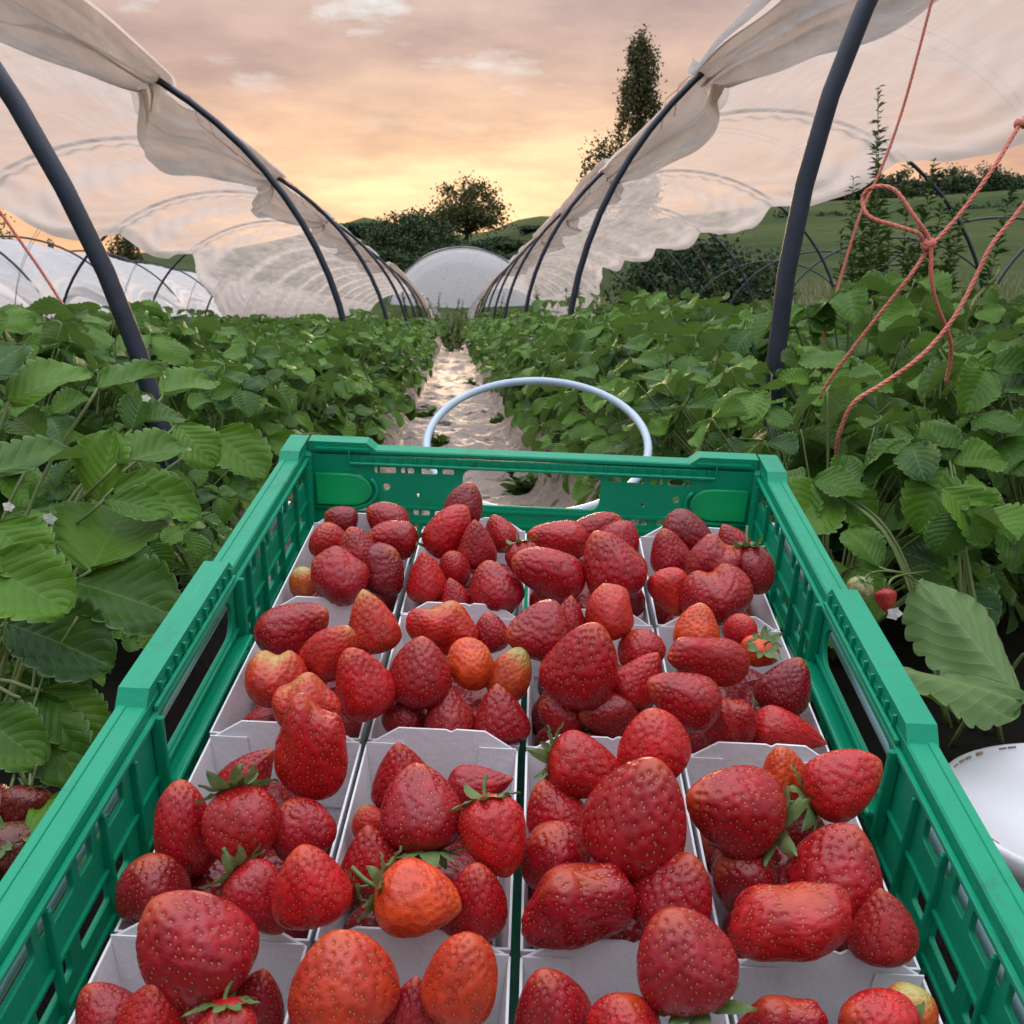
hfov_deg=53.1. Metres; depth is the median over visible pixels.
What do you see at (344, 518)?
strawberry
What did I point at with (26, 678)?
strawberry plant
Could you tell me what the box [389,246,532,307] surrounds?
polytunnel
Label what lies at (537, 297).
weed
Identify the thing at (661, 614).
strawberry
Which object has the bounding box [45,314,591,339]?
strawberry rows
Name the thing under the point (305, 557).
punnet
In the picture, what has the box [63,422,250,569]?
strawberry plant
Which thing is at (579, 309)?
strawberry plant
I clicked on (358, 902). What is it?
strawberry
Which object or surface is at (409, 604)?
punnet
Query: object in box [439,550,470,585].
strawberry
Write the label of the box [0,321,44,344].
strawberry plant
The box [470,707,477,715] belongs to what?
strawberry
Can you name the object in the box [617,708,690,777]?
strawberry
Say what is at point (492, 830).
strawberry
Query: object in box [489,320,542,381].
strawberry plant
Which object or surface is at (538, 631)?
strawberry
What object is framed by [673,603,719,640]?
strawberry
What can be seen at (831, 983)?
punnet
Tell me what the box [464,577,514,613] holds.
strawberry
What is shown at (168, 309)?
strawberry plant
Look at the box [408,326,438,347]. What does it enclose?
strawberry plant
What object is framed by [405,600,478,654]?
strawberry
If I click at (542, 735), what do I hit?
strawberry
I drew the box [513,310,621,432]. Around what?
strawberry plant
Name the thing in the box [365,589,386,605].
strawberry
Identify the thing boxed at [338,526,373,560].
strawberry
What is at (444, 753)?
punnet
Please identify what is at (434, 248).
bush
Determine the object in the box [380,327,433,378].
strawberry plant
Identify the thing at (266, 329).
strawberry plant
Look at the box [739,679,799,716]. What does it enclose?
strawberry
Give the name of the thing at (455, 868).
strawberry
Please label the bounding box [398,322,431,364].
strawberry plant
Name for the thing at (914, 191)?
tree
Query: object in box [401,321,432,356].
strawberry plant
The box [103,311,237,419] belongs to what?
strawberry plant
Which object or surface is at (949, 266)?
weed
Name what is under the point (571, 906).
strawberry
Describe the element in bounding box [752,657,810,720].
strawberry
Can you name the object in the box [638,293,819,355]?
strawberry plant
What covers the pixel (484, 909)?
strawberry
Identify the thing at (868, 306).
strawberry plant
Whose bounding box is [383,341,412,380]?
strawberry plant
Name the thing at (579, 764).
strawberry
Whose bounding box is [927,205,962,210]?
bush
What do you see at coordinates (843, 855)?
strawberry
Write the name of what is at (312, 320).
strawberry plant
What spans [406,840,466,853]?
strawberry
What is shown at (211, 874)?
strawberry
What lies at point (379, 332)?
strawberry plant
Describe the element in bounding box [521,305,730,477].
strawberry plant
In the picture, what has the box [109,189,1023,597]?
ground
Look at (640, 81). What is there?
poplar tree
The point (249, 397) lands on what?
strawberry plant
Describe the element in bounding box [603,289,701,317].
strawberry plant
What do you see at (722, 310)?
strawberry plant
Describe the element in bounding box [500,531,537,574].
strawberry
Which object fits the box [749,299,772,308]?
strawberry plant
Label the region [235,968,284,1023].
strawberry
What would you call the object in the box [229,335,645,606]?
path
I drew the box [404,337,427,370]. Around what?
strawberry plant
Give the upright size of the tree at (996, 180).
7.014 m
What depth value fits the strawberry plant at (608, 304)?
5.81 m
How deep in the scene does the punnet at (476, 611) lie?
0.67 m
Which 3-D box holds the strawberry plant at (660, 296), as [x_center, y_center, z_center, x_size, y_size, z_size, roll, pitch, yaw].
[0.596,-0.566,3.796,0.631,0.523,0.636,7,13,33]
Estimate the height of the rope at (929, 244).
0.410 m
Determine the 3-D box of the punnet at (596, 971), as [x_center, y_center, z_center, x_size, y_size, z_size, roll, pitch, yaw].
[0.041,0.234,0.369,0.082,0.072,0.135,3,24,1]
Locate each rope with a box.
[0,210,63,304]
[815,0,932,370]
[817,251,928,397]
[834,201,1023,454]
[860,116,1023,383]
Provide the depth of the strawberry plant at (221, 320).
6.32 m
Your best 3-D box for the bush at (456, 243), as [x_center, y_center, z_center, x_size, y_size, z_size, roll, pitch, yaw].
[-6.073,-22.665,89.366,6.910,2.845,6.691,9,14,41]
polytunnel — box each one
[0,0,441,590]
[0,235,222,318]
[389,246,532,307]
[467,0,1023,454]
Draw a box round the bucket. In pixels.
[949,743,1023,893]
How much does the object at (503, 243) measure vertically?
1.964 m
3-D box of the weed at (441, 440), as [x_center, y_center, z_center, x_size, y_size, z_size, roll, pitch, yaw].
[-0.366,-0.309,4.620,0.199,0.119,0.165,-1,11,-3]
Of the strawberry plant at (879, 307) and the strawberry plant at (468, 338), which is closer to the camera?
the strawberry plant at (879, 307)
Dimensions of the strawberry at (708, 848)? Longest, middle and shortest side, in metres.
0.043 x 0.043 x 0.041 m
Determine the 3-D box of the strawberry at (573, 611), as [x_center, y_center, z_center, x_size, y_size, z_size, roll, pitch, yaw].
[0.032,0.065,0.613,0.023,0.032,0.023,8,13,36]
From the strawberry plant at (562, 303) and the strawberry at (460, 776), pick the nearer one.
the strawberry at (460, 776)
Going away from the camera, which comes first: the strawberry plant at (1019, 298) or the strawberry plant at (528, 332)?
the strawberry plant at (1019, 298)
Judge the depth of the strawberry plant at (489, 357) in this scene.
6.75 m
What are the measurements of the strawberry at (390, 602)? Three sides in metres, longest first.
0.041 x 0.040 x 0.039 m
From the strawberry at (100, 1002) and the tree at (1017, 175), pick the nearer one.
the strawberry at (100, 1002)
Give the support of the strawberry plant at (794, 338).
on the raised bed at (968, 738)
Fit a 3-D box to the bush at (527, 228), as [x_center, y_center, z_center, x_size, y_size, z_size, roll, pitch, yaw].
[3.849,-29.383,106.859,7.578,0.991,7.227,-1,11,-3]
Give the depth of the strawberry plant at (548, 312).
7.27 m
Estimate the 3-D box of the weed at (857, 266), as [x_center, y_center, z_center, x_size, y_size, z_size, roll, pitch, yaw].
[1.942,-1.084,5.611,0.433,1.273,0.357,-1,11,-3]
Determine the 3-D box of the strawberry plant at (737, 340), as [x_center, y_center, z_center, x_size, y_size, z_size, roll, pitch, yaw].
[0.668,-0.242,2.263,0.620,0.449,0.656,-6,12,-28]
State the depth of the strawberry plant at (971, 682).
0.94 m
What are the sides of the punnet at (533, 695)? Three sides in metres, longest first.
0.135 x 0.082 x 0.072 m
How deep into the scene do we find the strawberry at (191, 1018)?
0.40 m
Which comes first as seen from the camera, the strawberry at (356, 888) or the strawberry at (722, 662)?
the strawberry at (356, 888)
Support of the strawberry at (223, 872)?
in the punnet at (225, 747)
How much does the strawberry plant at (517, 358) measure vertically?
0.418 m
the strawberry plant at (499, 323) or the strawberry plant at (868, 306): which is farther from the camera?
the strawberry plant at (499, 323)
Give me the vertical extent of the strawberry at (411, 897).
0.029 m
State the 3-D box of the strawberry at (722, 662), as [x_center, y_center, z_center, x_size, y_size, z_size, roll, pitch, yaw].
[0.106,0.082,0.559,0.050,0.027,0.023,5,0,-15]
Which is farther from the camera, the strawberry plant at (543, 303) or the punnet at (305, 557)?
the strawberry plant at (543, 303)
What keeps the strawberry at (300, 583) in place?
on the strawberry
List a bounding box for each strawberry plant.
[0,296,217,502]
[0,299,144,502]
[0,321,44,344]
[0,340,272,874]
[0,400,51,525]
[0,621,105,702]
[1,458,232,652]
[5,299,220,441]
[9,332,25,339]
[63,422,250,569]
[102,358,321,527]
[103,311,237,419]
[108,326,255,364]
[156,338,355,476]
[161,306,172,313]
[175,324,258,374]
[177,309,194,316]
[188,312,228,323]
[196,310,214,316]
[196,337,393,439]
[200,314,278,359]
[208,317,285,358]
[234,331,272,338]
[247,314,266,324]
[248,330,392,434]
[249,329,385,444]
[250,327,406,427]
[255,324,300,341]
[260,317,327,334]
[266,317,311,338]
[289,314,323,333]
[293,316,416,420]
[300,313,329,332]
[321,338,393,417]
[324,315,352,330]
[331,309,363,323]
[349,314,377,326]
[352,311,373,329]
[357,331,405,392]
[358,339,402,386]
[362,319,385,328]
[363,316,392,323]
[370,313,381,318]
[370,323,421,368]
[370,326,415,406]
[377,336,422,397]
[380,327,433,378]
[381,312,401,321]
[381,328,426,382]
[382,327,407,367]
[383,319,409,367]
[383,325,428,375]
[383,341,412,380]
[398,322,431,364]
[401,318,436,349]
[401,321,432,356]
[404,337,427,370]
[406,324,436,346]
[407,322,434,354]
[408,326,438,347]
[419,328,433,357]
[463,322,485,343]
[468,309,523,365]
[468,320,491,342]
[470,323,483,345]
[471,310,521,359]
[472,328,500,361]
[473,312,492,338]
[476,312,538,371]
[476,319,501,330]
[476,331,494,365]
[480,312,539,355]
[480,317,491,325]
[480,332,529,374]
[483,317,544,384]
[483,319,531,372]
[483,328,524,375]
[484,327,512,356]
[485,324,500,331]
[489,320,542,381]
[491,316,573,402]
[491,335,519,396]
[493,323,547,392]
[494,311,581,405]
[496,321,583,430]
[500,324,531,363]
[513,303,540,317]
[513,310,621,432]
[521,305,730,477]
[521,309,647,454]
[529,299,553,318]
[531,315,647,454]
[532,308,544,316]
[540,300,566,315]
[541,296,585,316]
[561,315,798,494]
[571,365,819,522]
[574,286,648,328]
[575,307,595,313]
[579,303,613,321]
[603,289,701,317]
[605,337,932,590]
[610,303,633,313]
[631,287,708,319]
[631,292,737,331]
[632,297,731,328]
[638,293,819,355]
[672,269,988,482]
[679,314,855,457]
[683,362,1023,659]
[723,298,920,425]
[737,305,761,315]
[740,303,758,309]
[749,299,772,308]
[785,314,1023,592]
[787,420,1023,746]
[806,310,908,355]
[845,316,1023,604]
[846,307,937,354]
[865,284,952,321]
[872,305,881,318]
[909,313,1014,341]
[934,305,1023,410]
[939,267,1022,411]
[962,288,985,306]
[1009,294,1023,336]
[1013,312,1023,335]
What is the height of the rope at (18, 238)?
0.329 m
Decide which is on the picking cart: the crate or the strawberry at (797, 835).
the crate
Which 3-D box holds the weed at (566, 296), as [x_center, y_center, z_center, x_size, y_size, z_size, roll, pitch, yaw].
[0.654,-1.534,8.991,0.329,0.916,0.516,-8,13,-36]
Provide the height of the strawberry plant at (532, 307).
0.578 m
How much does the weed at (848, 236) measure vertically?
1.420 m
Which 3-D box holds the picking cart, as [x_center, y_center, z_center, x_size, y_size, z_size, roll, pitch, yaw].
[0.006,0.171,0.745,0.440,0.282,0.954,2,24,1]
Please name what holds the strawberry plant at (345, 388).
on the raised bed at (125, 660)
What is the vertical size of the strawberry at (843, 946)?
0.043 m
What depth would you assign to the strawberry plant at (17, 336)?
3.60 m
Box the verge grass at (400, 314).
[376,307,516,343]
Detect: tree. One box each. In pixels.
[0,208,14,239]
[105,234,146,263]
[421,170,518,242]
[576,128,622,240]
[611,19,667,222]
[828,194,851,200]
[845,174,893,199]
[871,167,926,198]
[884,178,936,198]
[915,163,967,195]
[933,168,987,195]
[970,160,1013,191]
[1001,175,1023,190]
[1004,168,1023,188]
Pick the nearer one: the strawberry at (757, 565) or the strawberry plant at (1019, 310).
the strawberry at (757, 565)
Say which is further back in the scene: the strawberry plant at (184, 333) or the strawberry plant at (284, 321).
the strawberry plant at (284, 321)
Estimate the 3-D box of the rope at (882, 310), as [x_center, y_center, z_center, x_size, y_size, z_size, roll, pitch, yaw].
[0.430,-0.220,1.240,0.129,0.188,0.020,8,13,36]
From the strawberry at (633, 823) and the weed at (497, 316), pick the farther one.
the weed at (497, 316)
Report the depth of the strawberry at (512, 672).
0.56 m
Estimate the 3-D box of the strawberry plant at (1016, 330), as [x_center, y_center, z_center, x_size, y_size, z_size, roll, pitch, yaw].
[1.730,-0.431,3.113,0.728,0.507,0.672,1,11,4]
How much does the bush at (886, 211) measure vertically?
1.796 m
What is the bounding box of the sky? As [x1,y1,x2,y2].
[0,0,1023,253]
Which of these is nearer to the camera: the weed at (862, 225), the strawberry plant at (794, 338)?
the strawberry plant at (794, 338)
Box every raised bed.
[0,475,249,1023]
[602,428,1023,1023]
[987,475,1007,562]
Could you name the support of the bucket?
on the ground at (769, 229)
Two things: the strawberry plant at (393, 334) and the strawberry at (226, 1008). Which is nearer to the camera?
the strawberry at (226, 1008)
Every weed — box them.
[402,291,440,336]
[414,297,464,349]
[416,403,437,416]
[431,431,450,445]
[438,296,485,353]
[464,377,477,385]
[481,292,505,317]
[489,412,503,423]
[497,472,538,495]
[528,286,545,319]
[564,286,604,312]
[616,275,650,304]
[629,275,636,291]
[828,158,952,310]
[830,175,860,284]
[843,194,896,296]
[862,85,915,307]
[888,180,1019,308]
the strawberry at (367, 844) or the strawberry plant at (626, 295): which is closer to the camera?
the strawberry at (367, 844)
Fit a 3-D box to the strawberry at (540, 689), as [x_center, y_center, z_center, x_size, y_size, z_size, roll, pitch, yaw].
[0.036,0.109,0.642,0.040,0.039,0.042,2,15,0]
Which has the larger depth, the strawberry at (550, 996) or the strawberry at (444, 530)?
the strawberry at (444, 530)
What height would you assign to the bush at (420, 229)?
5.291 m
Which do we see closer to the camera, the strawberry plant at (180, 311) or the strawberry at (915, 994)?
the strawberry at (915, 994)
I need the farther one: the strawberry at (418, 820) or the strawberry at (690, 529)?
the strawberry at (690, 529)
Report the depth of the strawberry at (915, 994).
0.38 m
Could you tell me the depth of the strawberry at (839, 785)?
0.46 m
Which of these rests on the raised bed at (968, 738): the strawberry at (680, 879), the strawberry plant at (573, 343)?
the strawberry plant at (573, 343)
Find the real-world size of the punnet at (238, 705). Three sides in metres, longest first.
0.135 x 0.082 x 0.072 m
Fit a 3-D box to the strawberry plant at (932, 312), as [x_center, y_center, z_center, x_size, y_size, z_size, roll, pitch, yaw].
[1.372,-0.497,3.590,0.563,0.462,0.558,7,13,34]
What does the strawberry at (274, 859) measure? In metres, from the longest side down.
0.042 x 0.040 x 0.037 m
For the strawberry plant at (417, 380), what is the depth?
5.58 m
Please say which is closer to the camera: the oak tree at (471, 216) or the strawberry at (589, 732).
the strawberry at (589, 732)
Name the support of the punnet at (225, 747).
in the crate
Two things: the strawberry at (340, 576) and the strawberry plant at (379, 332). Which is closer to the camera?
the strawberry at (340, 576)
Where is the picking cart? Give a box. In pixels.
[0,377,1023,1023]
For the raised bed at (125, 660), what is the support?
on the ground at (769, 229)
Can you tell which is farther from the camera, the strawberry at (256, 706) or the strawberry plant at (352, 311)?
the strawberry plant at (352, 311)
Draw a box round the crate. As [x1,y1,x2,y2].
[0,434,1023,1023]
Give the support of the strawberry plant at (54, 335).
on the raised bed at (125, 660)
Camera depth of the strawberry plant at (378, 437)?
3.14 m
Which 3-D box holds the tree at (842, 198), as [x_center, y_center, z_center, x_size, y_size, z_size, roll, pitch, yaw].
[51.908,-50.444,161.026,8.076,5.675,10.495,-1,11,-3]
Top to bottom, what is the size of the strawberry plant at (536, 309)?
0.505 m
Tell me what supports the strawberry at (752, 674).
in the punnet at (664, 632)
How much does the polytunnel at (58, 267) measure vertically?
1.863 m
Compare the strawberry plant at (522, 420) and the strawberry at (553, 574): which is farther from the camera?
the strawberry plant at (522, 420)
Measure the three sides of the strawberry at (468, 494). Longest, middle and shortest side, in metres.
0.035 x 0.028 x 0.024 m
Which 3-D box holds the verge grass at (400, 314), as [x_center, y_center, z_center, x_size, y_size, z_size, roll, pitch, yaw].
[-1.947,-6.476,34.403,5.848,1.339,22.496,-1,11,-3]
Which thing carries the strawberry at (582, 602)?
in the punnet at (644, 616)
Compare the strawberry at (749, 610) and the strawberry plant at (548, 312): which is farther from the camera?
the strawberry plant at (548, 312)
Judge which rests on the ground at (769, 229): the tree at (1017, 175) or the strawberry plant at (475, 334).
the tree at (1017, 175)
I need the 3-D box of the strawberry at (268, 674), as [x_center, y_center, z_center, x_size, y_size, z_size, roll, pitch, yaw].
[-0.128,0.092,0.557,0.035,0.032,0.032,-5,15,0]
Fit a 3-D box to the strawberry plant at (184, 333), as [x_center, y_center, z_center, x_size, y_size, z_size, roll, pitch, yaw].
[-0.905,-0.265,2.356,0.607,0.458,0.658,3,11,15]
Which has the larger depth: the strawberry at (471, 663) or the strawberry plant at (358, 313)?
the strawberry plant at (358, 313)
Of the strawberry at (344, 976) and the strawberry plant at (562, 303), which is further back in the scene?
the strawberry plant at (562, 303)
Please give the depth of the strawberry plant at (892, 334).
1.69 m
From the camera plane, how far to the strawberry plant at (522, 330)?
5.75 m
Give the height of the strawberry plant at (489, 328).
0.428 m
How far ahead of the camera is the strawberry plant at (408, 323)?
9.15 m
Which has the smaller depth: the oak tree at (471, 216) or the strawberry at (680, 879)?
the strawberry at (680, 879)
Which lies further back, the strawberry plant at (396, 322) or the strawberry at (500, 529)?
the strawberry plant at (396, 322)
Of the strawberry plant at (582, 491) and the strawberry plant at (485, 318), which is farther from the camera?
the strawberry plant at (485, 318)
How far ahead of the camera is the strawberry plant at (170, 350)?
1.95 m
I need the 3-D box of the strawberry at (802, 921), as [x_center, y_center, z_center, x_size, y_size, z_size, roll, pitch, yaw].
[0.108,0.161,0.402,0.050,0.032,0.030,-10,20,0]
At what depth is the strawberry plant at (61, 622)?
0.75 m
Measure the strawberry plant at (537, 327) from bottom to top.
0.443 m
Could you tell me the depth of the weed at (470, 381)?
8.90 m
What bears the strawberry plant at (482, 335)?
on the raised bed at (968, 738)
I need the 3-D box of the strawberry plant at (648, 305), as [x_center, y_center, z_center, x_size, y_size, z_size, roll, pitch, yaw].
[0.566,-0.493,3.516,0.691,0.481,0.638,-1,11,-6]
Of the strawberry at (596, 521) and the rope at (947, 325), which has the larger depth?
the rope at (947, 325)
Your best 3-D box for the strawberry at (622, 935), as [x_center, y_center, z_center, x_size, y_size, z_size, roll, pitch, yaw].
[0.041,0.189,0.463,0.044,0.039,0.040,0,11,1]
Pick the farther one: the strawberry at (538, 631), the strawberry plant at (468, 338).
the strawberry plant at (468, 338)
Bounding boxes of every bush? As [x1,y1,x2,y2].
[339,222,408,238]
[355,205,474,253]
[375,246,422,272]
[403,238,472,255]
[411,239,445,257]
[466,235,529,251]
[472,242,511,258]
[504,252,546,263]
[513,224,541,233]
[599,232,810,310]
[746,246,799,290]
[773,211,816,217]
[809,210,854,215]
[868,208,895,213]
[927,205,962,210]
[967,202,1005,208]
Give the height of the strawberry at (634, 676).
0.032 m
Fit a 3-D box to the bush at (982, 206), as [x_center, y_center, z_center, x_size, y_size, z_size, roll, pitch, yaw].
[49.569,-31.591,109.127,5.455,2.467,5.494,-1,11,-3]
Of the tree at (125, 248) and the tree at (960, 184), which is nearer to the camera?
the tree at (125, 248)
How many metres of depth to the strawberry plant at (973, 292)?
5.22 m
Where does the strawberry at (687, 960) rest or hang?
in the punnet at (596, 971)
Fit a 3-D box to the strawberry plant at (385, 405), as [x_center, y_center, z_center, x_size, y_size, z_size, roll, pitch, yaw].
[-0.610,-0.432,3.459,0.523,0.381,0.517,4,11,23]
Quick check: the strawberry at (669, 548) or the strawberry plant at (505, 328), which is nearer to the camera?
the strawberry at (669, 548)
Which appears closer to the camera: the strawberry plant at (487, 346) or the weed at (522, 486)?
the weed at (522, 486)
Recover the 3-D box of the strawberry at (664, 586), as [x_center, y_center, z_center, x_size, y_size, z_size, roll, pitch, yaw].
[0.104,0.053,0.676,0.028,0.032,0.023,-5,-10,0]
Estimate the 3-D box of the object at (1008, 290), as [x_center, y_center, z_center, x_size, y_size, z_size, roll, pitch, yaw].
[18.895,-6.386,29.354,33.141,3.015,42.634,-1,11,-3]
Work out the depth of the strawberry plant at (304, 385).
2.19 m
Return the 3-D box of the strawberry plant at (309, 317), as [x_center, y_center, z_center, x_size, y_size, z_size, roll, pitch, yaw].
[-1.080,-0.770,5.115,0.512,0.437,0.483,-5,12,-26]
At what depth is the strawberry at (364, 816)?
0.48 m
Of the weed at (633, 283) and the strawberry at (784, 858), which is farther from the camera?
the weed at (633, 283)
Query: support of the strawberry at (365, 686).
in the punnet at (238, 705)
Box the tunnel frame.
[699,216,1023,303]
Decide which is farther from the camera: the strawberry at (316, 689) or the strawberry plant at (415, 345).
the strawberry plant at (415, 345)
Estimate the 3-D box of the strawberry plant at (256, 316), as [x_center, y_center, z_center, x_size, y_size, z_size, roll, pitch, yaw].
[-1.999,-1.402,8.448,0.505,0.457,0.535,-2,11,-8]
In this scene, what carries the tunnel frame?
on the ground at (769, 229)
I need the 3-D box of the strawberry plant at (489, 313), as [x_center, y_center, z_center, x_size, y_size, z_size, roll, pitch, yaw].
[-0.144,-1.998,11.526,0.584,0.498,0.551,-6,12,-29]
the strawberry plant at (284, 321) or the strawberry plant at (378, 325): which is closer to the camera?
the strawberry plant at (284, 321)
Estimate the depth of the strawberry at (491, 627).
0.62 m
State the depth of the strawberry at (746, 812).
0.43 m
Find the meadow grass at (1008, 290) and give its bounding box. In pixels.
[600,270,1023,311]
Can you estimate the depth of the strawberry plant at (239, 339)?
2.92 m
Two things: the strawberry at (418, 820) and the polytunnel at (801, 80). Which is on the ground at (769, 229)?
the polytunnel at (801, 80)
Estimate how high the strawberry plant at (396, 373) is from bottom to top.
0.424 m
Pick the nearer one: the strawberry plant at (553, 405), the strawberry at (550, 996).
the strawberry at (550, 996)
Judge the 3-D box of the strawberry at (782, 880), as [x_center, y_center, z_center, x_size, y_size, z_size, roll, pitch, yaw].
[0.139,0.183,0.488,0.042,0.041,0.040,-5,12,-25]
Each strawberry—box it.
[75,982,133,1023]
[114,852,191,925]
[116,984,187,1023]
[135,889,259,1011]
[153,779,216,878]
[181,980,260,1023]
[185,1011,198,1023]
[190,859,223,896]
[195,763,279,861]
[198,842,285,934]
[217,749,273,789]
[217,869,226,895]
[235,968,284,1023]
[243,707,275,721]
[244,650,308,707]
[250,704,262,711]
[254,602,328,654]
[264,849,283,868]
[267,782,296,805]
[271,844,351,930]
[272,672,340,726]
[272,797,336,861]
[273,693,347,799]
[278,869,308,938]
[287,929,399,1023]
[289,566,315,596]
[294,796,332,855]
[299,625,357,681]
[308,522,343,556]
[311,545,369,606]
[324,506,357,531]
[324,681,335,693]
[335,648,396,722]
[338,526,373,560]
[340,713,362,737]
[341,825,402,898]
[343,899,379,928]
[344,870,370,914]
[348,589,401,654]
[350,846,461,937]
[351,805,380,836]
[355,853,405,907]
[362,542,403,596]
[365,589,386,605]
[366,502,408,528]
[366,588,397,610]
[367,520,423,563]
[370,742,425,808]
[379,763,465,868]
[381,701,425,731]
[384,976,436,1023]
[388,636,451,709]
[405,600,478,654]
[406,551,445,603]
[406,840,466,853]
[420,932,497,1023]
[422,504,470,558]
[424,688,474,730]
[437,851,497,882]
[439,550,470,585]
[440,578,469,604]
[442,482,482,521]
[442,862,507,942]
[448,637,493,690]
[448,765,512,807]
[449,773,525,877]
[451,677,457,688]
[453,685,487,706]
[457,519,496,569]
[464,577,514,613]
[469,560,524,611]
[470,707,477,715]
[473,683,530,744]
[476,612,508,653]
[485,515,519,552]
[486,647,531,700]
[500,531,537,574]
[505,599,568,661]
[511,547,585,602]
[514,968,591,1023]
[520,820,590,889]
[521,862,636,949]
[525,723,620,798]
[526,780,583,833]
[527,520,587,558]
[528,857,596,899]
[529,591,561,605]
[532,691,548,735]
[534,727,553,745]
[537,677,543,694]
[538,697,588,736]
[539,622,617,709]
[561,595,584,631]
[575,581,588,602]
[576,512,621,536]
[578,595,590,608]
[578,691,651,738]
[580,757,686,880]
[582,729,604,736]
[583,531,647,598]
[585,583,633,640]
[586,992,660,1023]
[602,520,638,551]
[605,928,628,939]
[613,652,661,709]
[617,629,665,665]
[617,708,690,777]
[626,919,643,942]
[629,851,711,929]
[630,590,645,616]
[636,907,756,1023]
[647,567,687,615]
[647,672,722,732]
[650,528,689,571]
[653,599,668,623]
[662,508,711,550]
[664,614,680,623]
[667,636,749,686]
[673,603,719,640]
[679,563,753,625]
[684,533,742,574]
[686,765,809,866]
[687,732,707,753]
[700,833,715,875]
[702,697,757,745]
[711,849,780,883]
[712,854,777,912]
[718,524,751,544]
[719,685,740,699]
[722,613,757,643]
[722,910,738,958]
[727,881,851,961]
[732,525,774,594]
[735,668,762,687]
[737,994,828,1023]
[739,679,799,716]
[740,625,782,666]
[746,604,751,615]
[750,705,826,748]
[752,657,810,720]
[762,746,804,806]
[776,846,788,869]
[778,867,786,884]
[784,810,824,846]
[785,822,883,919]
[788,749,882,830]
[835,939,848,951]
[838,987,924,1023]
[846,888,919,967]
[887,982,938,1023]
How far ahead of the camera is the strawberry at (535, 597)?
0.68 m
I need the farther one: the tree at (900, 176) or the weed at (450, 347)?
the tree at (900, 176)
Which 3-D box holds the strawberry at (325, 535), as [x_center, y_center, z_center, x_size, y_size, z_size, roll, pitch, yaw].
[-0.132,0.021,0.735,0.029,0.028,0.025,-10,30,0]
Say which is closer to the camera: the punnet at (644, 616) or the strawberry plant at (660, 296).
the punnet at (644, 616)
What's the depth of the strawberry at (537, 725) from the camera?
0.62 m
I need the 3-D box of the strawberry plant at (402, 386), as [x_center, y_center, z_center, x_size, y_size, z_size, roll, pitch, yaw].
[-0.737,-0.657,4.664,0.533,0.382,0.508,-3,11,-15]
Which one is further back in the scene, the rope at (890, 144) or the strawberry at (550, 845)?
the rope at (890, 144)
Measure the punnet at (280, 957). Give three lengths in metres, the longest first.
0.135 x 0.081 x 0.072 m
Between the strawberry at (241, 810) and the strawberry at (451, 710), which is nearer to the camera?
the strawberry at (241, 810)
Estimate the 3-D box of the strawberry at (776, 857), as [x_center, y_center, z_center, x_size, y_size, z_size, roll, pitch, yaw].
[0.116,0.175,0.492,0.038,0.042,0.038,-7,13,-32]
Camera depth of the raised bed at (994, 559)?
2.67 m
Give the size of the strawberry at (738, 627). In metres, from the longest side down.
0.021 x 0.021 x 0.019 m
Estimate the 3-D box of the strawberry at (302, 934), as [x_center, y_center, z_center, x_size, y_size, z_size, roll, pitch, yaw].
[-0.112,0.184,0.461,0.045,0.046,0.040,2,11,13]
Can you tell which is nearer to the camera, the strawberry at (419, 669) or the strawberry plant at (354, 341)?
the strawberry at (419, 669)
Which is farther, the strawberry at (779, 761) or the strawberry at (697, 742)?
the strawberry at (697, 742)
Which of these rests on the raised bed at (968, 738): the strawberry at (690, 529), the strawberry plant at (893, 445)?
the strawberry plant at (893, 445)
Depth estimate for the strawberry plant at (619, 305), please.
4.42 m
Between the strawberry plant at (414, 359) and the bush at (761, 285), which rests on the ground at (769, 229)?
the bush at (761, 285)
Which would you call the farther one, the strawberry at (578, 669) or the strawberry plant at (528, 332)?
the strawberry plant at (528, 332)
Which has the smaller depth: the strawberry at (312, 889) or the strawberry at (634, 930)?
the strawberry at (312, 889)
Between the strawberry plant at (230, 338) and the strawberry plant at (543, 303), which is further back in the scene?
the strawberry plant at (543, 303)
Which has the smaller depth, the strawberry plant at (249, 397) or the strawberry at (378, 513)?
the strawberry at (378, 513)
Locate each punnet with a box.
[68,922,306,1023]
[114,720,361,950]
[209,596,389,767]
[272,513,416,656]
[315,727,517,954]
[350,926,510,1023]
[368,602,520,751]
[400,517,525,616]
[519,939,728,1023]
[520,735,696,956]
[526,609,656,750]
[527,521,649,624]
[639,527,779,633]
[656,616,828,779]
[683,741,920,973]
[728,950,942,1023]
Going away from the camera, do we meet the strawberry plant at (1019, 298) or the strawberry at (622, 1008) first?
the strawberry at (622, 1008)
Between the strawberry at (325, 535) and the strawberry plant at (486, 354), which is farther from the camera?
the strawberry plant at (486, 354)
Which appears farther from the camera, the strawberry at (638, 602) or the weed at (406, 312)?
the weed at (406, 312)
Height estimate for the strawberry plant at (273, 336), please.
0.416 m
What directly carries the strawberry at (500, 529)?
on the strawberry
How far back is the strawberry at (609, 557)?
0.66 m
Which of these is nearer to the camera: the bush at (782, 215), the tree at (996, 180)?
the bush at (782, 215)

